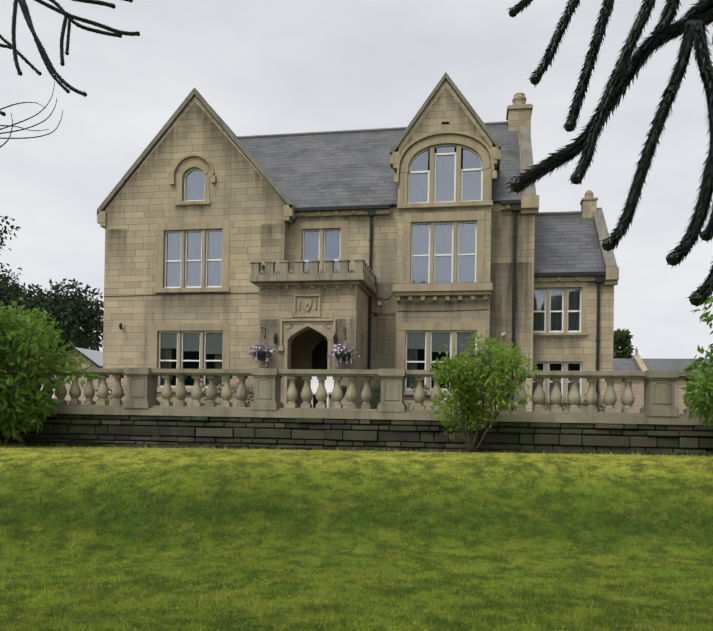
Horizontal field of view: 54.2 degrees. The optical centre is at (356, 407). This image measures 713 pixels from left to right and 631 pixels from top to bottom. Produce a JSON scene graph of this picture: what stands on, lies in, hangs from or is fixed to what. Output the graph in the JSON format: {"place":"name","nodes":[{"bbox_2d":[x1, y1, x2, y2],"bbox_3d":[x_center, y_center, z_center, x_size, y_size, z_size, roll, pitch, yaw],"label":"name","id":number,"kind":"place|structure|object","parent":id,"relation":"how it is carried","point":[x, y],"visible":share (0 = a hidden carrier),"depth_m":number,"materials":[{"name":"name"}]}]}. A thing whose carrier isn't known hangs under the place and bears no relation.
{"place":"outdoors","nodes":[
{"label":"outdoors","id":0,"kind":"place"},
{"bbox_2d":[103,96,287,397],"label":"house wing walls","id":1,"kind":"structure","parent":0,"point":[151,200],"depth_m":25.35,"materials":[{"name":"beige stone"}]},
{"bbox_2d":[161,333,474,354],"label":"house blinds","id":2,"kind":"object","parent":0,"point":[215,346],"depth_m":24.09,"materials":[{"name":"grey fabric"}]},
{"bbox_2d":[161,348,474,387],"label":"curtains","id":3,"kind":"object","parent":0,"point":[217,356],"depth_m":25.38,"materials":[{"name":"grey fabric"}]},
{"bbox_2d":[311,376,333,407],"bbox_3d":[-0.768,-0.337,14.576,0.500,0.920,0.500,1,0,10],"label":"garden chair","id":4,"kind":"object","parent":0,"point":[329,384],"visible":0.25,"depth_m":14.76,"materials":[{"name":"white paint"}]},
{"bbox_2d":[329,385,380,408],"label":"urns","id":5,"kind":"object","parent":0,"point":[344,389],"visible":0.19,"depth_m":14.93,"materials":[{"name":"grey"}]},
{"bbox_2d":[0,413,712,630],"bbox_3d":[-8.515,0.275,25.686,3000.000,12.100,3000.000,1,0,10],"label":"lawn","id":6,"kind":"structure","parent":0,"point":[327,467],"depth_m":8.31,"materials":[{"name":"green plant"}]},
{"bbox_2d":[0,216,45,365],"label":"tree","id":7,"kind":"object","parent":6,"relation":"on","point":[6,289],"depth_m":80.99,"materials":[{"name":"green plant"}]},
{"bbox_2d":[0,297,101,443],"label":"bush","id":8,"kind":"object","parent":6,"relation":"on","point":[25,399],"depth_m":12.68,"materials":[{"name":"green plant"}]},
{"bbox_2d":[0,278,103,393],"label":"tree","id":9,"kind":"object","parent":6,"relation":"on","point":[71,312],"depth_m":78.24,"materials":[{"name":"green plant"}]},
{"bbox_2d":[0,414,712,455],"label":"retaining wall","id":10,"kind":"structure","parent":6,"relation":"on","point":[127,431],"depth_m":12.41,"materials":[{"name":"stone"}]},
{"bbox_2d":[1,367,712,424],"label":"balustrade rails","id":11,"kind":"object","parent":10,"relation":"on","point":[659,408],"visible":0.77,"depth_m":12.43,"materials":[{"name":"stone"}]},
{"bbox_2d":[42,374,53,402],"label":"baluster","id":12,"kind":"object","parent":11,"relation":"on","point":[50,390],"visible":0.38,"depth_m":13.64,"materials":[{"name":"stone"}]},
{"bbox_2d":[55,374,66,403],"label":"baluster","id":13,"kind":"object","parent":11,"relation":"on","point":[61,394],"visible":0.54,"depth_m":13.57,"materials":[{"name":"stone"}]},
{"bbox_2d":[68,374,80,404],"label":"baluster","id":14,"kind":"object","parent":11,"relation":"on","point":[75,392],"visible":0.81,"depth_m":13.52,"materials":[{"name":"stone"}]},
{"bbox_2d":[83,374,95,404],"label":"baluster","id":15,"kind":"object","parent":11,"relation":"on","point":[89,392],"visible":0.88,"depth_m":13.46,"materials":[{"name":"stone"}]},
{"bbox_2d":[96,374,108,404],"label":"baluster","id":16,"kind":"object","parent":11,"relation":"on","point":[103,392],"visible":0.96,"depth_m":13.41,"materials":[{"name":"stone"}]},
{"bbox_2d":[111,375,123,404],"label":"baluster","id":17,"kind":"object","parent":11,"relation":"on","point":[117,392],"visible":1,"depth_m":13.36,"materials":[{"name":"stone"}]},
{"bbox_2d":[161,375,172,405],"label":"baluster","id":18,"kind":"object","parent":11,"relation":"on","point":[166,393],"visible":0.98,"depth_m":13.18,"materials":[{"name":"stone"}]},
{"bbox_2d":[175,375,186,405],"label":"baluster","id":19,"kind":"object","parent":11,"relation":"on","point":[181,393],"visible":0.98,"depth_m":13.14,"materials":[{"name":"stone"}]},
{"bbox_2d":[190,375,202,405],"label":"baluster","id":20,"kind":"object","parent":11,"relation":"on","point":[196,394],"visible":1,"depth_m":13.08,"materials":[{"name":"stone"}]},
{"bbox_2d":[205,375,216,406],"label":"baluster","id":21,"kind":"object","parent":11,"relation":"on","point":[211,394],"visible":0.98,"depth_m":13.03,"materials":[{"name":"stone"}]},
{"bbox_2d":[220,375,232,406],"bbox_3d":[-2.430,-0.304,13.039,0.223,0.585,0.219,1,0,11],"label":"baluster","id":22,"kind":"object","parent":11,"relation":"on","point":[226,394],"visible":0.98,"depth_m":12.97,"materials":[{"name":"stone"}]},
{"bbox_2d":[236,375,247,406],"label":"baluster","id":23,"kind":"object","parent":11,"relation":"on","point":[241,394],"visible":0.96,"depth_m":12.92,"materials":[{"name":"stone"}]},
{"bbox_2d":[286,376,297,407],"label":"baluster","id":24,"kind":"object","parent":11,"relation":"on","point":[292,395],"visible":1,"depth_m":12.75,"materials":[{"name":"stone"}]},
{"bbox_2d":[301,376,312,407],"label":"baluster","id":25,"kind":"object","parent":11,"relation":"on","point":[306,394],"visible":0.98,"depth_m":12.70,"materials":[{"name":"stone"}]},
{"bbox_2d":[316,376,326,407],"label":"baluster","id":26,"kind":"object","parent":11,"relation":"on","point":[321,394],"visible":1,"depth_m":12.65,"materials":[{"name":"stone"}]},
{"bbox_2d":[331,376,342,408],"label":"baluster","id":27,"kind":"object","parent":11,"relation":"on","point":[337,395],"visible":1,"depth_m":12.61,"materials":[{"name":"stone"}]},
{"bbox_2d":[346,376,357,408],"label":"baluster","id":28,"kind":"object","parent":11,"relation":"on","point":[351,395],"visible":1,"depth_m":12.56,"materials":[{"name":"stone"}]},
{"bbox_2d":[361,376,371,408],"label":"baluster","id":29,"kind":"object","parent":11,"relation":"on","point":[366,395],"visible":0.98,"depth_m":12.52,"materials":[{"name":"stone"}]},
{"bbox_2d":[414,377,424,409],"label":"baluster","id":30,"kind":"object","parent":11,"relation":"on","point":[419,395],"visible":1,"depth_m":12.34,"materials":[{"name":"stone"}]},
{"bbox_2d":[430,377,441,409],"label":"baluster","id":31,"kind":"object","parent":11,"relation":"on","point":[435,389],"visible":0.69,"depth_m":12.29,"materials":[{"name":"stone"}]},
{"bbox_2d":[483,377,492,410],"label":"baluster","id":32,"kind":"object","parent":11,"relation":"on","point":[487,400],"visible":0.1,"depth_m":12.12,"materials":[{"name":"stone"}]},
{"bbox_2d":[499,385,510,410],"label":"baluster","id":33,"kind":"object","parent":11,"relation":"on","point":[508,399],"visible":0.04,"depth_m":12.07,"materials":[{"name":"stone"}]},
{"bbox_2d":[515,377,526,410],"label":"baluster","id":34,"kind":"object","parent":11,"relation":"on","point":[521,406],"visible":0.6,"depth_m":12.03,"materials":[{"name":"stone"}]},
{"bbox_2d":[533,378,545,411],"bbox_3d":[3.165,-0.221,12.059,0.220,0.585,0.217,1,0,9],"label":"baluster","id":35,"kind":"object","parent":11,"relation":"on","point":[540,398],"visible":0.96,"depth_m":11.99,"materials":[{"name":"stone"}]},
{"bbox_2d":[550,378,562,411],"bbox_3d":[3.441,-0.217,12.003,0.214,0.585,0.214,1,0,9],"label":"baluster","id":36,"kind":"object","parent":11,"relation":"on","point":[556,398],"visible":1,"depth_m":11.93,"materials":[{"name":"stone"}]},
{"bbox_2d":[568,378,580,411],"bbox_3d":[3.740,-0.213,11.954,0.222,0.585,0.213,1,0,10],"label":"baluster","id":37,"kind":"object","parent":11,"relation":"on","point":[574,398],"visible":1,"depth_m":11.89,"materials":[{"name":"stone"}]},
{"bbox_2d":[585,378,597,411],"bbox_3d":[4.019,-0.208,11.898,0.207,0.585,0.216,1,0,13],"label":"baluster","id":38,"kind":"object","parent":11,"relation":"on","point":[591,398],"visible":1,"depth_m":11.83,"materials":[{"name":"stone"}]},
{"bbox_2d":[603,378,616,412],"bbox_3d":[4.314,-0.204,11.846,0.217,0.585,0.209,1,0,11],"label":"baluster","id":39,"kind":"object","parent":11,"relation":"on","point":[610,398],"visible":1,"depth_m":11.78,"materials":[{"name":"stone"}]},
{"bbox_2d":[621,378,634,412],"bbox_3d":[4.601,-0.200,11.804,0.219,0.585,0.216,1,0,8],"label":"baluster","id":40,"kind":"object","parent":11,"relation":"on","point":[627,398],"visible":1,"depth_m":11.73,"materials":[{"name":"stone"}]},
{"bbox_2d":[684,379,696,413],"bbox_3d":[5.580,-0.185,11.622,0.220,0.585,0.209,1,0,10],"label":"baluster","id":41,"kind":"object","parent":11,"relation":"on","point":[686,410],"visible":0.27,"depth_m":11.56,"materials":[{"name":"stone"}]},
{"bbox_2d":[429,332,541,452],"bbox_3d":[2.034,-0.228,11.206,1.809,1.992,1.592,1,0,10],"label":"bush","id":42,"kind":"object","parent":6,"relation":"on","point":[462,369],"depth_m":11.12,"materials":[{"name":"green plant"}]},
{"bbox_2d":[613,328,634,358],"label":"tree","id":43,"kind":"object","parent":6,"relation":"on","point":[622,339],"depth_m":58.38,"materials":[{"name":"green plant"}]},
{"bbox_2d":[612,346,701,416],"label":"building walls","id":44,"kind":"structure","parent":6,"relation":"on","point":[637,386],"depth_m":45.34,"materials":[{"name":"beige stone"}]},
{"bbox_2d":[613,358,712,371],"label":"building roof","id":45,"kind":"structure","parent":44,"relation":"on","point":[621,364],"depth_m":47.00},
{"bbox_2d":[680,287,712,428],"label":"bush","id":46,"kind":"object","parent":6,"relation":"on","point":[697,399],"depth_m":10.51,"materials":[{"name":"green plant"}]},
{"bbox_2d":[0,0,712,306],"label":"tree branches","id":47,"kind":"object","parent":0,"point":[691,24],"visible":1,"depth_m":3.23,"materials":[{"name":"black plant"}]},
{"bbox_2d":[0,83,62,147],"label":"bare twigs","id":48,"kind":"object","parent":47,"relation":"attached to","point":[11,131],"visible":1,"depth_m":5.94,"materials":[{"name":"black plant"}]},
{"bbox_2d":[0,0,712,397],"label":"sky","id":49,"kind":"structure","parent":0,"point":[265,67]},
{"bbox_2d":[97,72,616,270],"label":"house copings","id":50,"kind":"object","parent":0,"point":[609,259],"visible":0.58,"depth_m":25.06,"materials":[{"name":"beige stone"}]},
{"bbox_2d":[167,156,579,395],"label":"house net curtains","id":51,"kind":"object","parent":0,"point":[422,177],"depth_m":24.14,"materials":[{"name":"white fabric"}]},
{"bbox_2d":[171,122,579,387],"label":"house interiors","id":52,"kind":"object","parent":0,"point":[419,366],"visible":0.1,"depth_m":25.15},
{"bbox_2d":[213,109,581,214],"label":"roof ridge","id":53,"kind":"structure","parent":0,"point":[389,129],"depth_m":28.71,"materials":[{"name":"grey stone"}]},
{"bbox_2d":[198,99,604,272],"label":"house roof slates","id":54,"kind":"object","parent":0,"point":[340,169],"visible":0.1,"depth_m":26.17,"materials":[{"name":"grey stone"}]},
{"bbox_2d":[288,134,534,410],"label":"house walls","id":55,"kind":"structure","parent":0,"point":[384,254],"depth_m":24.45,"materials":[{"name":"beige stone"}]},
{"bbox_2d":[106,90,599,406],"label":"house weather stains","id":56,"kind":"object","parent":55,"relation":"attached to","point":[450,302],"visible":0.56,"depth_m":23.78,"materials":[{"name":"brown stone"}]},
{"bbox_2d":[104,199,605,410],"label":"drainpipes","id":57,"kind":"object","parent":55,"relation":"attached to","point":[514,204],"visible":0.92,"depth_m":23.69,"materials":[{"name":"black metal"}]},
{"bbox_2d":[395,80,491,400],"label":"house bay walls","id":58,"kind":"structure","parent":0,"point":[444,104],"depth_m":23.73,"materials":[{"name":"beige stone"}]},
{"bbox_2d":[508,109,596,217],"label":"house chimney stacks","id":59,"kind":"object","parent":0,"point":[517,118],"visible":0.46,"depth_m":27.16,"materials":[{"name":"beige stone"}]},
{"bbox_2d":[532,276,613,415],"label":"house wing walls","id":60,"kind":"structure","parent":0,"point":[583,345],"depth_m":23.80,"materials":[{"name":"beige stone"}]},
{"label":"terrace","id":61,"kind":"structure","parent":0,"visible":0},
{"bbox_2d":[54,352,102,404],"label":"outbuilding walls","id":62,"kind":"structure","parent":61,"relation":"on","point":[96,384],"depth_m":53.29,"materials":[{"name":"beige stone"}]},
{"bbox_2d":[64,347,98,367],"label":"outbuilding bargeboards","id":63,"kind":"object","parent":62,"relation":"attached to","point":[86,357],"visible":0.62,"depth_m":52.90,"materials":[{"name":"white wood"}]},
{"bbox_2d":[71,347,102,366],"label":"outbuilding roof","id":64,"kind":"structure","parent":62,"relation":"on","point":[95,356],"depth_m":54.11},
{"bbox_2d":[95,383,124,407],"bbox_3d":[-5.099,-0.214,14.359,0.697,0.608,0.612,1,0,10],"label":"shrub","id":65,"kind":"object","parent":61,"relation":"on","point":[109,389],"depth_m":14.24,"materials":[{"name":"green plant"}]},
{"bbox_2d":[200,376,223,406],"bbox_3d":[-2.895,-0.274,13.970,0.706,0.819,0.742,1,0,10],"label":"rose","id":66,"kind":"object","parent":61,"relation":"on","point":[220,389],"depth_m":13.85,"materials":[{"name":"green plant"}]},
{"bbox_2d":[232,381,253,406],"bbox_3d":[-2.265,-0.199,14.065,0.584,0.714,0.590,1,0,10],"label":"rose","id":67,"kind":"object","parent":61,"relation":"on","point":[250,396],"depth_m":14.08,"materials":[{"name":"green plant"}]},
{"bbox_2d":[258,285,368,411],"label":"porch walls","id":68,"kind":"structure","parent":61,"relation":"on","point":[349,309],"depth_m":22.50,"materials":[{"name":"beige stone"}]},
{"bbox_2d":[249,345,271,367],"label":"hanging basket leaves","id":69,"kind":"object","parent":68,"relation":"attached to","point":[260,354],"visible":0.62,"depth_m":22.20,"materials":[{"name":"plant"}]},
{"bbox_2d":[246,342,274,366],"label":"hanging basket flowers","id":70,"kind":"object","parent":69,"relation":"in","point":[259,344],"visible":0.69,"depth_m":22.18,"materials":[{"name":"purple plant"}]},
{"bbox_2d":[252,346,273,364],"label":"flowers","id":71,"kind":"object","parent":69,"relation":"attached to","point":[267,350],"visible":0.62,"depth_m":22.18,"materials":[{"name":"white plant"}]},
{"bbox_2d":[254,327,269,360],"bbox_3d":[-3.026,-2.047,22.357,0.541,1.110,0.594,1,0,10],"label":"hanging basket","id":72,"kind":"object","parent":68,"relation":"hanging from","point":[261,357],"visible":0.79,"depth_m":22.17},
{"bbox_2d":[278,294,336,410],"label":"porch dressings","id":73,"kind":"structure","parent":68,"relation":"attached to","point":[325,316],"depth_m":22.41,"materials":[{"name":"beige stone"}]},
{"bbox_2d":[249,259,376,296],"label":"porch cornice battlements","id":74,"kind":"object","parent":68,"relation":"on","point":[362,276],"visible":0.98,"depth_m":22.25,"materials":[{"name":"beige stone"}]},
{"bbox_2d":[326,345,356,368],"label":"hanging basket leaves","id":75,"kind":"object","parent":68,"relation":"hanging from","point":[339,351],"visible":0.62,"depth_m":21.79,"materials":[{"name":"green plant"}]},
{"bbox_2d":[329,344,359,369],"bbox_3d":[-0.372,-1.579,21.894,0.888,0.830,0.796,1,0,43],"label":"flowers","id":76,"kind":"object","parent":75,"relation":"in","point":[330,354],"visible":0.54,"depth_m":21.79,"materials":[{"name":"purple plant"}]},
{"bbox_2d":[335,327,351,361],"bbox_3d":[-0.397,-1.988,21.893,0.541,1.110,0.594,1,0,10],"label":"hanging basket","id":77,"kind":"object","parent":68,"relation":"hanging from","point":[343,357],"visible":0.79,"depth_m":21.72,"materials":[{"name":"black metal"}]},
{"bbox_2d":[97,92,618,413],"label":"house dressings","id":78,"kind":"structure","parent":61,"relation":"on","point":[529,204],"depth_m":23.92,"materials":[{"name":"beige stone"}]},
{"bbox_2d":[313,340,327,407],"bbox_3d":[-1.150,-1.164,25.003,0.860,2.630,0.050,1,0,10],"label":"door","id":79,"kind":"structure","parent":78,"relation":"attached to","point":[320,353],"depth_m":25.01,"materials":[{"name":"black paint"}]},
{"bbox_2d":[158,145,581,399],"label":"window frames","id":80,"kind":"structure","parent":78,"relation":"in","point":[325,230],"depth_m":24.05,"materials":[{"name":"white wood"}]},
{"bbox_2d":[160,332,579,396],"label":"window panes","id":81,"kind":"object","parent":80,"relation":"in","point":[436,354],"depth_m":25.24,"materials":[{"name":"clear glass"}]},
{"bbox_2d":[166,147,579,330],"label":"window panes","id":82,"kind":"object","parent":80,"relation":"in","point":[338,241],"visible":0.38,"depth_m":24.06,"materials":[{"name":"grey glass"}]},
{"bbox_2d":[400,282,492,283],"bbox_3d":[0.695,-4.197,23.260,7.590,0.055,2.650,1,0,10],"label":"house leadwork","id":83,"kind":"object","parent":78,"relation":"on","point":[460,282],"visible":0.18,"depth_m":23.30,"materials":[{"name":"grey metal"}]},
{"bbox_2d":[370,377,380,408],"bbox_3d":[0.375,-0.262,13.377,0.559,0.850,0.574,1,0,10],"label":"shrub","id":84,"kind":"object","parent":61,"relation":"on","point":[375,394],"depth_m":13.34,"materials":[{"name":"green plant"}]},
{"bbox_2d":[407,380,428,412],"bbox_3d":[1.250,-0.189,13.426,0.468,0.724,0.632,1,0,43],"label":"shrub","id":85,"kind":"object","parent":61,"relation":"on","point":[414,391],"depth_m":13.37,"materials":[{"name":"green plant"}]},
{"bbox_2d":[543,395,569,411],"bbox_3d":[4.983,-0.043,17.210,0.994,0.547,1.011,1,0,10],"label":"shrub","id":86,"kind":"object","parent":61,"relation":"on","point":[544,404],"depth_m":17.30,"materials":[{"name":"green plant"}]},
{"bbox_2d":[580,394,605,411],"bbox_3d":[5.814,-0.014,16.825,0.799,0.632,0.785,1,0,10],"label":"shrub","id":87,"kind":"object","parent":61,"relation":"on","point":[601,405],"depth_m":16.75,"materials":[{"name":"green plant"}]}
]}

